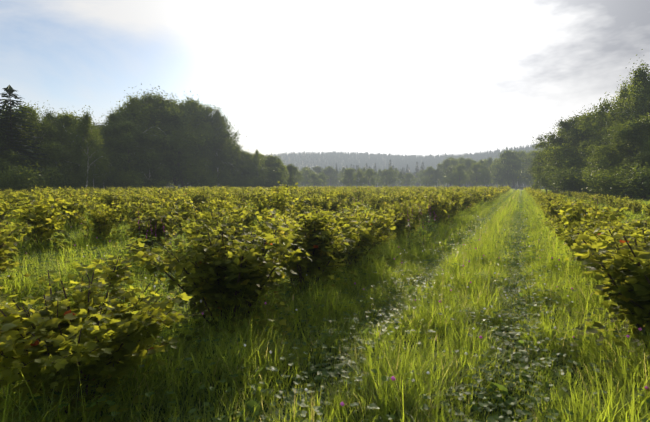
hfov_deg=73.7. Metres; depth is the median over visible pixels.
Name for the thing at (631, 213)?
sward grass
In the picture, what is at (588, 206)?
blackcurrant bush
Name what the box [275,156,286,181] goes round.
birch tree
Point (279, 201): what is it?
blackcurrant bush
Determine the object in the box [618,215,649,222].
sward grass
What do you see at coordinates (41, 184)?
shrub tree
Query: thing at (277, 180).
shrub tree
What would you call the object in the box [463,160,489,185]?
broad tree
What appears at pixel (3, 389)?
sward grass
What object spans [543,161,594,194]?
shrub tree
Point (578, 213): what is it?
blackcurrant bush
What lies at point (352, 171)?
broad tree
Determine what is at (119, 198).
blackcurrant bush
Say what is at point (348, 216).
blackcurrant bush
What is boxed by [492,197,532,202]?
sward grass
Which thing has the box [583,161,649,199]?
shrub tree
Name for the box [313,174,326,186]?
broad tree
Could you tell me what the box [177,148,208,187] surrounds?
birch tree
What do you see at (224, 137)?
broad tree
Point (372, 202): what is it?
blackcurrant bush
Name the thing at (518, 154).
broad tree
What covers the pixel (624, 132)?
broad tree
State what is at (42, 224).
blackcurrant bush
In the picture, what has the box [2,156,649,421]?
terrain
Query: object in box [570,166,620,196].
shrub tree
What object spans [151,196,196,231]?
blackcurrant bush
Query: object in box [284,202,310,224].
blackcurrant bush
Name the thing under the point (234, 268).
blackcurrant bush
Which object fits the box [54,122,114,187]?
broad tree
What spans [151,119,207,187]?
broad tree
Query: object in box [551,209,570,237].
blackcurrant bush
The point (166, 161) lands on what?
broad tree
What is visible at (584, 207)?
blackcurrant bush
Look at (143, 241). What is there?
fireweed clump
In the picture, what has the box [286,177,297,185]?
broad tree
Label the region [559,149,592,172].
broad tree
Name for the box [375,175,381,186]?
birch tree
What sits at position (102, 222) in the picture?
blackcurrant bush
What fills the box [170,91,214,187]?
birch tree
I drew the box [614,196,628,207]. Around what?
blackcurrant bush
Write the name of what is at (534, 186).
broad tree
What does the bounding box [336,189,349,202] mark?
blackcurrant bush
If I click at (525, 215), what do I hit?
sward grass
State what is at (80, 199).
blackcurrant bush
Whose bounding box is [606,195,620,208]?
blackcurrant bush
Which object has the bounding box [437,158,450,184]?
birch tree
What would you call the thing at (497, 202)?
sward grass
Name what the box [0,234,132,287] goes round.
sward grass
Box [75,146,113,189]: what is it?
birch tree
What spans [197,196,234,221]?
blackcurrant bush
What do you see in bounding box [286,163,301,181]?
broad tree
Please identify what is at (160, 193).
blackcurrant bush
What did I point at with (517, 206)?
sward grass
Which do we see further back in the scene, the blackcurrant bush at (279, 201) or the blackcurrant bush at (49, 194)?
the blackcurrant bush at (49, 194)
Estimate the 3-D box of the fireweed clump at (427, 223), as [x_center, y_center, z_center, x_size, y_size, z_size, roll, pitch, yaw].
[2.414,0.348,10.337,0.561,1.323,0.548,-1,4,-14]
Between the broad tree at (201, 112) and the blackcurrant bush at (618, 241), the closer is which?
the blackcurrant bush at (618, 241)
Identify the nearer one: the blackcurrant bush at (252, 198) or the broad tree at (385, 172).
the blackcurrant bush at (252, 198)
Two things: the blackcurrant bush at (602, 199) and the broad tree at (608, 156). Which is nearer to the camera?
the blackcurrant bush at (602, 199)
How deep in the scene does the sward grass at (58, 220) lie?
16.20 m
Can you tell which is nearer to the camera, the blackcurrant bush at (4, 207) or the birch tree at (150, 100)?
the blackcurrant bush at (4, 207)
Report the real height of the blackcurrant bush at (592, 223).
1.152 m
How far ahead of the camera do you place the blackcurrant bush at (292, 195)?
21.68 m
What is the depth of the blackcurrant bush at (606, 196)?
29.45 m
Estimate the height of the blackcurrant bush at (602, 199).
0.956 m
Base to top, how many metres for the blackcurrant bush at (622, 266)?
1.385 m
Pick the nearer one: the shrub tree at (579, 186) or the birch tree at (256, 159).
the shrub tree at (579, 186)
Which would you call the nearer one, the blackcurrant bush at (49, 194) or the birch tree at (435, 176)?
the blackcurrant bush at (49, 194)
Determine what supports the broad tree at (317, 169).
on the terrain at (339, 376)
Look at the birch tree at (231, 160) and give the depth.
100.23 m
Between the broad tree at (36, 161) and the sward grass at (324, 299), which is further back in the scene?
the broad tree at (36, 161)
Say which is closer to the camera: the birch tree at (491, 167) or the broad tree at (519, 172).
the birch tree at (491, 167)
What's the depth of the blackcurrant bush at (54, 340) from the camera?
2.85 m
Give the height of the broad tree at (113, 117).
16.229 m
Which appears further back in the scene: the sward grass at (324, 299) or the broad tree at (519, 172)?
the broad tree at (519, 172)
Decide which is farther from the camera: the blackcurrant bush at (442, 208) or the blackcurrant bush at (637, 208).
the blackcurrant bush at (637, 208)
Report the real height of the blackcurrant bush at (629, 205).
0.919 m
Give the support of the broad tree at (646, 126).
on the terrain at (339, 376)
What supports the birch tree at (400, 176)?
on the terrain at (339, 376)
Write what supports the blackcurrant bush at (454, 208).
on the terrain at (339, 376)
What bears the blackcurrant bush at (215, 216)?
on the terrain at (339, 376)
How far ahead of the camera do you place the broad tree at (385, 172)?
224.28 m
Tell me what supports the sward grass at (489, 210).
on the terrain at (339, 376)
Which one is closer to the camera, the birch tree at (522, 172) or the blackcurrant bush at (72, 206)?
the blackcurrant bush at (72, 206)
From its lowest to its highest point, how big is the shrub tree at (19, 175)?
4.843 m
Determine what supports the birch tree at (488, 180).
on the terrain at (339, 376)
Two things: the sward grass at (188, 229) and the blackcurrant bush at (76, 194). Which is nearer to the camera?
the sward grass at (188, 229)
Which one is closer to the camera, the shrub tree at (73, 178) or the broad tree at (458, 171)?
the shrub tree at (73, 178)
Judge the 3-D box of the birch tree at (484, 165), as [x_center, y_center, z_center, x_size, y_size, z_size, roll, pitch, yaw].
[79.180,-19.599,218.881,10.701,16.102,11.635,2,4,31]
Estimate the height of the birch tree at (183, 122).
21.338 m
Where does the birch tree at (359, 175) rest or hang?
on the terrain at (339, 376)
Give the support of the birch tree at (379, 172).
on the terrain at (339, 376)
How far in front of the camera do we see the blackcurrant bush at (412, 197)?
27.27 m
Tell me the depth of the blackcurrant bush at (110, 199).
20.90 m
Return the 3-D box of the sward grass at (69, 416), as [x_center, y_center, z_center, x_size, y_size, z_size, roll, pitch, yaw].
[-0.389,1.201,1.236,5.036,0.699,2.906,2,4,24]
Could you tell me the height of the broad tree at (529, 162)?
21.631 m
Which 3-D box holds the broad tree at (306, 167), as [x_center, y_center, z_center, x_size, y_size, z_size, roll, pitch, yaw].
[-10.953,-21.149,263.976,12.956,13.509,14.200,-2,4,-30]
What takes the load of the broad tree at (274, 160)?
on the terrain at (339, 376)
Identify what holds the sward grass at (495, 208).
on the terrain at (339, 376)
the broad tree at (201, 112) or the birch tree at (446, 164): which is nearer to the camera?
the broad tree at (201, 112)
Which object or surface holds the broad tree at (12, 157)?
on the terrain at (339, 376)
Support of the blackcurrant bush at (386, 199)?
on the terrain at (339, 376)
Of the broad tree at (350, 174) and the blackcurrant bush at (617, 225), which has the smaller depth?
the blackcurrant bush at (617, 225)
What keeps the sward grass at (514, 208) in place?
on the terrain at (339, 376)
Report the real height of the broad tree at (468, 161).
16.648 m
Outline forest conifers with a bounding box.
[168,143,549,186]
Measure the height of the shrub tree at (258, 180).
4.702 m
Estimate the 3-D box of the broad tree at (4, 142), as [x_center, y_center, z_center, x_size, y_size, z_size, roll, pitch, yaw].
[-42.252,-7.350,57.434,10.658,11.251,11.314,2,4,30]
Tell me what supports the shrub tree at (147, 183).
on the terrain at (339, 376)
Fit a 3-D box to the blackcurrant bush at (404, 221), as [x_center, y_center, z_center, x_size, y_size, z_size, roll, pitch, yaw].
[1.920,0.302,10.877,1.379,1.409,1.064,0,3,-4]
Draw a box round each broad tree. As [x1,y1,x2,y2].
[0,114,54,166]
[0,150,34,177]
[3,101,74,173]
[15,152,56,180]
[42,108,104,189]
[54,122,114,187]
[91,122,129,177]
[92,120,123,188]
[98,107,165,181]
[99,115,166,187]
[125,89,203,178]
[138,137,185,186]
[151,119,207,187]
[157,122,220,187]
[168,91,235,187]
[180,109,248,172]
[200,154,228,186]
[236,147,254,166]
[249,151,271,176]
[261,153,286,176]
[265,167,285,181]
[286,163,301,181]
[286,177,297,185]
[294,169,303,186]
[299,166,315,185]
[300,168,313,185]
[306,172,322,186]
[312,166,323,173]
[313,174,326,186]
[314,172,328,185]
[323,166,337,184]
[324,168,340,185]
[338,167,357,186]
[340,171,354,185]
[361,169,377,186]
[375,169,395,185]
[402,172,415,185]
[418,169,428,185]
[421,166,441,186]
[439,157,464,184]
[442,165,458,185]
[448,163,473,186]
[462,158,479,185]
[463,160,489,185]
[490,159,511,185]
[492,148,524,185]
[500,151,527,186]
[500,158,528,187]
[502,150,527,185]
[518,149,540,184]
[521,149,538,182]
[526,126,578,191]
[526,145,556,188]
[529,157,546,190]
[532,110,600,179]
[533,107,613,171]
[542,160,574,182]
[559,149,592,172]
[561,133,616,172]
[578,153,625,184]
[580,115,649,170]
[580,142,643,171]
[582,114,638,167]
[615,150,649,198]
[620,112,649,169]
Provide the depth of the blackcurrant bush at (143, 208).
12.98 m
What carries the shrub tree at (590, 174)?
on the terrain at (339, 376)
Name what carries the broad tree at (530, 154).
on the terrain at (339, 376)
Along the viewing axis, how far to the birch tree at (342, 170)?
315.30 m
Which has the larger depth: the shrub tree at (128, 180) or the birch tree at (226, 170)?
the birch tree at (226, 170)
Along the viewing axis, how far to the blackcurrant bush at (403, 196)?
25.84 m
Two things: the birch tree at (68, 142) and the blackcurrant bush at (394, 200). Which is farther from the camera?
the birch tree at (68, 142)
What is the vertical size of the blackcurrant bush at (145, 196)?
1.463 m
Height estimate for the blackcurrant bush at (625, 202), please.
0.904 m
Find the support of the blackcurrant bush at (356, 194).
on the terrain at (339, 376)
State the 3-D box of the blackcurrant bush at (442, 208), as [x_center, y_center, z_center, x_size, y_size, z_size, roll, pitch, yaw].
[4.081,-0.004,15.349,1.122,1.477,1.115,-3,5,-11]
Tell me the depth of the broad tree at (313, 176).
205.83 m
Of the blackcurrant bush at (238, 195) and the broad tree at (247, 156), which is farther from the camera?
the broad tree at (247, 156)
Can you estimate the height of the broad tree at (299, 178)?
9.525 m
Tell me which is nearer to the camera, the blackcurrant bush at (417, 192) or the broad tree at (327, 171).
the blackcurrant bush at (417, 192)
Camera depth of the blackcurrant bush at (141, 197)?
17.97 m
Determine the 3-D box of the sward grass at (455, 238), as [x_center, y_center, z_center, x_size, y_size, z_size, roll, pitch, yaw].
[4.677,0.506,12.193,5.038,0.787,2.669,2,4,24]
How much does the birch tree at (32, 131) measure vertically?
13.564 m
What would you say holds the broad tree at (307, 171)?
on the terrain at (339, 376)
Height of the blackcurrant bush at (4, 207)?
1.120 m
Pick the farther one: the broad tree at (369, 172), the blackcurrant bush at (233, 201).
the broad tree at (369, 172)
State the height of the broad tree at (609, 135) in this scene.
10.358 m
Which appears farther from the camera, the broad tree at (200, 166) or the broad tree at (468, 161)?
the broad tree at (468, 161)
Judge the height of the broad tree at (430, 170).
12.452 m
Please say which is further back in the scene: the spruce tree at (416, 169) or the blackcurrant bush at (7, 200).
the spruce tree at (416, 169)
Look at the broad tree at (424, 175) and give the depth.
284.83 m
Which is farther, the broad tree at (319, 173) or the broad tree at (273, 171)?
the broad tree at (319, 173)
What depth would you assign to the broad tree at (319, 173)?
234.58 m
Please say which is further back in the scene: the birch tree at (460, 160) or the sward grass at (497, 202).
the birch tree at (460, 160)
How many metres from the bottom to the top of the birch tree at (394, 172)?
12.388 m
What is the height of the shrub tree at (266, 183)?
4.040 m
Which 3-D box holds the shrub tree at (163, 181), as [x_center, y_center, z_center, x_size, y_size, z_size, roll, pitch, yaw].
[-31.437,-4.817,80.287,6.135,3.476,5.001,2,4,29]
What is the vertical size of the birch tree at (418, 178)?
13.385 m
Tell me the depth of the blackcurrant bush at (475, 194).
26.87 m
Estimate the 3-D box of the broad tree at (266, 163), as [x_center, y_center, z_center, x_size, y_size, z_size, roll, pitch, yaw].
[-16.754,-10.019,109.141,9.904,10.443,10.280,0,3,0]
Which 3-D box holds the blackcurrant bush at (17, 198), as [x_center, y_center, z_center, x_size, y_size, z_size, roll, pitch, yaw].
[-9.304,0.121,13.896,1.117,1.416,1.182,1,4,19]
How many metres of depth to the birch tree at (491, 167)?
230.94 m
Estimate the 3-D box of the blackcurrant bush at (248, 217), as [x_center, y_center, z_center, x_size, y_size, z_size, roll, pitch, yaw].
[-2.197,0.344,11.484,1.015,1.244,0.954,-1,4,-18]
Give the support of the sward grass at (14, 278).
on the terrain at (339, 376)
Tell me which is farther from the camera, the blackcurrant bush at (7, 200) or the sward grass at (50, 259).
the blackcurrant bush at (7, 200)
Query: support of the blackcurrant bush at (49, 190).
on the terrain at (339, 376)
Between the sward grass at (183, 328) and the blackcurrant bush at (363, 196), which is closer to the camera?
the sward grass at (183, 328)
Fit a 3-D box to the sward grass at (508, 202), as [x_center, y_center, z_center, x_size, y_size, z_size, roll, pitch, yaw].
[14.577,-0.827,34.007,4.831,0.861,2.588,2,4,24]
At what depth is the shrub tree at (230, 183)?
94.67 m
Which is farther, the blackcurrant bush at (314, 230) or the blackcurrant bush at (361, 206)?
the blackcurrant bush at (361, 206)
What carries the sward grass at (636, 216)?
on the terrain at (339, 376)
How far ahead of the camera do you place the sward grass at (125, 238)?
11.97 m
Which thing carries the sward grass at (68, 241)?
on the terrain at (339, 376)
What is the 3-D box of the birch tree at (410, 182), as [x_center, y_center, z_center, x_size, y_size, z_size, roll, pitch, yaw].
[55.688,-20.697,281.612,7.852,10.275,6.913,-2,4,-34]
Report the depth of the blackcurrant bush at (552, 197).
17.24 m
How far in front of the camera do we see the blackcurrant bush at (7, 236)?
5.80 m
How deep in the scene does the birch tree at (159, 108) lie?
88.56 m
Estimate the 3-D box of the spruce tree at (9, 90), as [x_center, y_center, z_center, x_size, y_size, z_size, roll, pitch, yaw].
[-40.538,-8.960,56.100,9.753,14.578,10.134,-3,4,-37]
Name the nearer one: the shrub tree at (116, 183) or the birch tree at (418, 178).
the shrub tree at (116, 183)
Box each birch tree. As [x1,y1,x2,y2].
[1,98,38,151]
[30,105,53,148]
[37,100,74,175]
[63,134,89,186]
[66,105,109,187]
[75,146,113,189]
[80,147,102,188]
[91,156,116,189]
[108,87,173,172]
[128,84,191,163]
[149,86,179,182]
[167,93,196,186]
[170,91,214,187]
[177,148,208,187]
[202,104,238,186]
[207,127,244,185]
[213,143,244,179]
[213,163,232,185]
[230,143,248,172]
[248,146,265,177]
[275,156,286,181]
[337,167,345,182]
[353,167,363,185]
[374,169,384,186]
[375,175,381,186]
[385,167,397,185]
[393,167,403,184]
[396,172,404,185]
[406,172,415,183]
[416,171,422,186]
[432,168,443,185]
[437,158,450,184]
[456,155,467,186]
[471,159,491,186]
[481,167,491,186]
[484,153,493,185]
[488,158,505,186]
[514,158,526,187]
[582,49,649,168]
[599,74,641,136]
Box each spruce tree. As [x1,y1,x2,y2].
[0,85,47,173]
[412,162,419,186]
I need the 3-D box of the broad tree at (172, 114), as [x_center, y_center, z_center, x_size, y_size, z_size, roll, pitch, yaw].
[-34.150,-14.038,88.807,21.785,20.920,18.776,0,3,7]
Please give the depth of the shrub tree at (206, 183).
92.47 m
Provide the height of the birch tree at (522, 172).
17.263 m
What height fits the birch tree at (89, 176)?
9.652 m
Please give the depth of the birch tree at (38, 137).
65.38 m
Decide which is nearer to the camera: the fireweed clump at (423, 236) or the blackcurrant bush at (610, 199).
the fireweed clump at (423, 236)
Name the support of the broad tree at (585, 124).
on the terrain at (339, 376)
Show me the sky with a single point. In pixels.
(408, 77)
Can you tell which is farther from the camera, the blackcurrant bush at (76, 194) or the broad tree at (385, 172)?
the broad tree at (385, 172)
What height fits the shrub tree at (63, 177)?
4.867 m
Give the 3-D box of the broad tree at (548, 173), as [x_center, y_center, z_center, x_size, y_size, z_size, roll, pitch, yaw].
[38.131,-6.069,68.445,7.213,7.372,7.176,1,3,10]
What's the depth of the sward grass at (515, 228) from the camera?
15.82 m
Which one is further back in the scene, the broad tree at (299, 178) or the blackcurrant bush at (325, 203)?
the broad tree at (299, 178)
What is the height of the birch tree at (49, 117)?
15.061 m
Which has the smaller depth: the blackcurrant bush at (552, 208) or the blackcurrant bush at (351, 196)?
the blackcurrant bush at (552, 208)
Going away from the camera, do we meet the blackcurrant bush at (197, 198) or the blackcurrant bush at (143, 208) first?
the blackcurrant bush at (143, 208)
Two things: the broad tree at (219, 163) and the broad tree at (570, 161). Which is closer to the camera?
the broad tree at (570, 161)
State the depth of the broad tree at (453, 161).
249.55 m
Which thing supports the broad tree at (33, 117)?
on the terrain at (339, 376)
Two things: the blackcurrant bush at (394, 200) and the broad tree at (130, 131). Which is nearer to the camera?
the blackcurrant bush at (394, 200)
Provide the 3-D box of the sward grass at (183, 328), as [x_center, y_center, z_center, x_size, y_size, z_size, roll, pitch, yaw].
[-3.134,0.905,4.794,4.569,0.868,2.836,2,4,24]
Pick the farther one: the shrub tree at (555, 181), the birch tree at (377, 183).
the birch tree at (377, 183)
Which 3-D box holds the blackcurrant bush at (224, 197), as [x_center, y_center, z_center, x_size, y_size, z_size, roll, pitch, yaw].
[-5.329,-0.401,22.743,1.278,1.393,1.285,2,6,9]
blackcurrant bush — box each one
[0,188,12,198]
[0,193,75,252]
[0,199,12,222]
[0,211,32,297]
[0,247,192,421]
[1,190,27,208]
[7,193,54,227]
[31,186,49,199]
[33,187,64,207]
[33,190,60,202]
[52,193,96,228]
[56,185,74,200]
[69,191,86,197]
[71,199,123,243]
[72,194,90,209]
[89,190,135,224]
[94,189,125,213]
[113,215,312,348]
[115,199,162,232]
[116,186,129,195]
[121,203,185,259]
[123,192,155,207]
[126,189,160,205]
[133,187,152,191]
[148,187,175,209]
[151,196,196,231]
[158,191,190,214]
[175,189,185,200]
[183,203,247,235]
[185,187,210,212]
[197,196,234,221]
[210,191,235,208]
[211,188,226,197]
[221,187,249,208]
[221,200,259,241]
[227,197,250,214]
[244,189,272,218]
[245,208,372,295]
[248,182,308,221]
[284,192,299,209]
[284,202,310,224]
[290,205,406,272]
[298,188,310,198]
[298,192,316,211]
[307,187,323,195]
[308,192,334,214]
[310,186,322,195]
[321,188,340,198]
[327,195,349,215]
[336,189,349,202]
[341,199,363,212]
[346,202,397,254]
[347,193,356,201]
[348,186,363,202]
[357,192,373,203]
[364,193,387,211]
[365,189,376,204]
[374,196,429,244]
[375,194,393,203]
[386,193,399,204]
[386,199,430,237]
[391,190,411,204]
[398,188,421,204]
[400,190,417,205]
[403,190,446,229]
[426,191,455,226]
[429,187,464,221]
[441,195,453,221]
[444,192,475,211]
[458,188,482,206]
[469,188,486,204]
[470,196,477,207]
[480,189,491,203]
[537,191,566,210]
[537,202,559,222]
[541,214,648,280]
[542,198,587,227]
[543,195,571,219]
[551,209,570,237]
[554,200,599,231]
[555,199,628,255]
[559,199,611,241]
[564,221,649,365]
[573,216,649,290]
[589,194,604,202]
[593,228,638,326]
[595,195,605,205]
[600,194,616,206]
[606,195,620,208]
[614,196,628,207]
[622,199,630,210]
[624,199,641,212]
[629,202,643,214]
[642,203,649,218]
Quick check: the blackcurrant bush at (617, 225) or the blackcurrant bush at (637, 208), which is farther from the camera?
the blackcurrant bush at (637, 208)
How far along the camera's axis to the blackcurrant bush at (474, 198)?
25.53 m
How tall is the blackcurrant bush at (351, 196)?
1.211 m
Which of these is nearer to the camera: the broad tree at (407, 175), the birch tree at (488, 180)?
the birch tree at (488, 180)
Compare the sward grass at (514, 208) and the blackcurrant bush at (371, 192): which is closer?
the sward grass at (514, 208)
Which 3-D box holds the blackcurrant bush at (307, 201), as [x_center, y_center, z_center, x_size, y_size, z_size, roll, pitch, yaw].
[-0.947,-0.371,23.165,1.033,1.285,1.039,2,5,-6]
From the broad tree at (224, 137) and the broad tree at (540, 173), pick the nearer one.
the broad tree at (540, 173)
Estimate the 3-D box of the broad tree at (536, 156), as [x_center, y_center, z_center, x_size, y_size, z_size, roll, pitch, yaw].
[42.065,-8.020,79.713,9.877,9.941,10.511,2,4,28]
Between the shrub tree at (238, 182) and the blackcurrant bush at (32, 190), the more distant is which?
the shrub tree at (238, 182)
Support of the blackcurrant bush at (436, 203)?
on the terrain at (339, 376)
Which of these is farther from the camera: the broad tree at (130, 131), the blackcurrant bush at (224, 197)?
the broad tree at (130, 131)
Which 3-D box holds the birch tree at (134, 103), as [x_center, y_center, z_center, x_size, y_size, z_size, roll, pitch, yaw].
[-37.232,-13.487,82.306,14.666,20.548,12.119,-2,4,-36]
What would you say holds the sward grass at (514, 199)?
on the terrain at (339, 376)
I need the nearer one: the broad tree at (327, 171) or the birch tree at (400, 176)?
the birch tree at (400, 176)
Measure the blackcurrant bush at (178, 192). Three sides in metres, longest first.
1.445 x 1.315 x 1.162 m
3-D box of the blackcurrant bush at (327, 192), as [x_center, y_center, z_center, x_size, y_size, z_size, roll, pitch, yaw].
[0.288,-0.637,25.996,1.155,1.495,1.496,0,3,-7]
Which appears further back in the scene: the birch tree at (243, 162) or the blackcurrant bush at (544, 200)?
the birch tree at (243, 162)
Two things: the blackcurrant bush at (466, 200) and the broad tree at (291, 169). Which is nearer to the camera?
the blackcurrant bush at (466, 200)
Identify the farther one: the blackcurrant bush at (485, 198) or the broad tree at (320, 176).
the broad tree at (320, 176)
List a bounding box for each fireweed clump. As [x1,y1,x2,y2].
[134,211,170,284]
[404,206,425,252]
[418,199,438,245]
[428,206,439,234]
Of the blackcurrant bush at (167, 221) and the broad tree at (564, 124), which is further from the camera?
the broad tree at (564, 124)
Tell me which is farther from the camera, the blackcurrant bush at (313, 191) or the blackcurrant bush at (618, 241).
the blackcurrant bush at (313, 191)
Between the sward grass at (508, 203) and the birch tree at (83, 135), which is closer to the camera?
the sward grass at (508, 203)
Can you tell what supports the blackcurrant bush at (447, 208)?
on the terrain at (339, 376)
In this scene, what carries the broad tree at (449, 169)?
on the terrain at (339, 376)
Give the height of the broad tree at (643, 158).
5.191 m
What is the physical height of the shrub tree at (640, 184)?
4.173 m
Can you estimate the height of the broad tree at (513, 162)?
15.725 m
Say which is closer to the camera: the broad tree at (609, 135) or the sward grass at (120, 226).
the sward grass at (120, 226)
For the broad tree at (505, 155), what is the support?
on the terrain at (339, 376)
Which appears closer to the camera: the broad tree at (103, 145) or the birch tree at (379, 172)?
the broad tree at (103, 145)
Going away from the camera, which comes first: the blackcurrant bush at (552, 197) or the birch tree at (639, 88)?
the blackcurrant bush at (552, 197)
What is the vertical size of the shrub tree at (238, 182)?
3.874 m
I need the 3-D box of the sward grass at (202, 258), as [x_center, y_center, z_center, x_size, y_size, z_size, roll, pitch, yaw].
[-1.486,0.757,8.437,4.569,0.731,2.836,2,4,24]
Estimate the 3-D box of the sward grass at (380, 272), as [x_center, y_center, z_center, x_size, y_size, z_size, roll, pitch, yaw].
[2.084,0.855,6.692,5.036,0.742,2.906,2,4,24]
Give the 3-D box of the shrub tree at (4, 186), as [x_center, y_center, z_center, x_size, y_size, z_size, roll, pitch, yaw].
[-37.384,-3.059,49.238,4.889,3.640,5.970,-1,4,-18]
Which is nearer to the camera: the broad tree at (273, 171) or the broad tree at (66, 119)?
the broad tree at (66, 119)
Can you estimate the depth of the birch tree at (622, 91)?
59.43 m
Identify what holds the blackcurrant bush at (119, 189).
on the terrain at (339, 376)
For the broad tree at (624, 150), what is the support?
on the terrain at (339, 376)
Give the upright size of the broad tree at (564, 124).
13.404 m
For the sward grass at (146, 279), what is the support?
on the terrain at (339, 376)
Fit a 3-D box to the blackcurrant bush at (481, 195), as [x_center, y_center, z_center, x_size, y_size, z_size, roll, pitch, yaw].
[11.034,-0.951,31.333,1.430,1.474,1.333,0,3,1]
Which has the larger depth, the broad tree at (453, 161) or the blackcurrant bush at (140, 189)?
the broad tree at (453, 161)
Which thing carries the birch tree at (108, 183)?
on the terrain at (339, 376)
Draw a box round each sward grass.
[0,214,73,228]
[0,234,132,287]
[0,252,229,399]
[0,262,38,292]
[0,351,341,421]
[0,369,97,421]
[2,209,92,228]
[4,225,94,252]
[16,244,302,320]
[18,219,192,264]
[67,216,189,233]
[92,217,253,247]
[125,236,359,283]
[174,223,256,238]
[253,263,649,386]
[324,239,621,316]
[365,225,593,280]
[414,217,566,248]
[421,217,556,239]
[443,214,558,231]
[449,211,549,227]
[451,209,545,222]
[460,206,546,219]
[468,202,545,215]
[471,204,541,213]
[476,198,538,209]
[476,201,540,211]
[478,201,536,208]
[481,197,534,207]
[485,197,530,205]
[488,198,533,204]
[491,195,531,201]
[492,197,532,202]
[615,211,645,218]
[617,209,639,217]
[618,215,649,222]
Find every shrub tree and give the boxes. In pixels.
[0,160,59,192]
[0,171,18,192]
[23,159,71,188]
[27,174,56,196]
[47,164,77,189]
[57,168,88,188]
[110,167,145,190]
[110,168,144,187]
[137,176,161,188]
[139,178,169,188]
[196,174,221,187]
[219,179,237,187]
[221,178,244,187]
[239,175,257,187]
[244,176,273,187]
[260,176,273,187]
[267,174,282,186]
[517,161,559,192]
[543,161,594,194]
[544,168,573,190]
[563,159,630,197]
[563,165,596,194]
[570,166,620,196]
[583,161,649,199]
[613,159,649,199]
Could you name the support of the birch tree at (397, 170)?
on the terrain at (339, 376)
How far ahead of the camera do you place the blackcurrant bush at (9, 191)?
41.20 m
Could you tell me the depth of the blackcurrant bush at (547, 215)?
15.99 m
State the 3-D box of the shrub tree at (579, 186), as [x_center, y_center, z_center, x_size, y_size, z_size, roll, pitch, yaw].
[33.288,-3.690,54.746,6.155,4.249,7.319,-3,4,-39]
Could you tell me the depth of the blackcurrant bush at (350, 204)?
18.60 m
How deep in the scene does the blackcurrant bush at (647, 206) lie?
19.65 m
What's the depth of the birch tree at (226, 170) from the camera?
97.01 m
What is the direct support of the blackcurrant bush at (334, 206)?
on the terrain at (339, 376)
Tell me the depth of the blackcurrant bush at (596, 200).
33.17 m
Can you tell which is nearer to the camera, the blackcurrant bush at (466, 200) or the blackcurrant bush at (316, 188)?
the blackcurrant bush at (466, 200)
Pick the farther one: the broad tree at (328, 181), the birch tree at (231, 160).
the broad tree at (328, 181)
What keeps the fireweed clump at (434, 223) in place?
on the terrain at (339, 376)
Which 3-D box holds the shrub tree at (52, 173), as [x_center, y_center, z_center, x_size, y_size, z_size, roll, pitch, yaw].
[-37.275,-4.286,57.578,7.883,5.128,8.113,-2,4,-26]
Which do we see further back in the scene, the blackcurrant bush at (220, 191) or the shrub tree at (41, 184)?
the shrub tree at (41, 184)
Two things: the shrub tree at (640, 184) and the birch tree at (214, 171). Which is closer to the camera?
the shrub tree at (640, 184)
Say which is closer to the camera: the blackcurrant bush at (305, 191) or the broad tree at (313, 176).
the blackcurrant bush at (305, 191)
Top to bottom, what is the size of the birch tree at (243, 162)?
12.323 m
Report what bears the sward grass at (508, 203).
on the terrain at (339, 376)
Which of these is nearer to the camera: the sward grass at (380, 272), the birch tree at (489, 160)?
the sward grass at (380, 272)
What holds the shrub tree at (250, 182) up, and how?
on the terrain at (339, 376)
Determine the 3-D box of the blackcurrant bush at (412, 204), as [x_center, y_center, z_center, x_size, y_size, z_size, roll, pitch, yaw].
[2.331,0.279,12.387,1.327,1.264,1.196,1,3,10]
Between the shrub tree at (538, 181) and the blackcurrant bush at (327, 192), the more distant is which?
the shrub tree at (538, 181)
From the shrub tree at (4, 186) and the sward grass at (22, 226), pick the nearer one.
the sward grass at (22, 226)
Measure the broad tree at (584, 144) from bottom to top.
8.549 m
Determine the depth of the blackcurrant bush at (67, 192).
30.91 m
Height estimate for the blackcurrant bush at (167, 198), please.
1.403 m
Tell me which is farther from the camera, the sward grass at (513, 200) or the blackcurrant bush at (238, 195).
the sward grass at (513, 200)
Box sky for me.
[0,0,649,156]
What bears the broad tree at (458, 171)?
on the terrain at (339, 376)
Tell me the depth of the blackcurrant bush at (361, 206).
9.34 m
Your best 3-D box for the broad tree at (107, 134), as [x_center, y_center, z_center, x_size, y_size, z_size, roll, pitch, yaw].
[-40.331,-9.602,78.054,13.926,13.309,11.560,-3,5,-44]
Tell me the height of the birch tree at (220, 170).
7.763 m

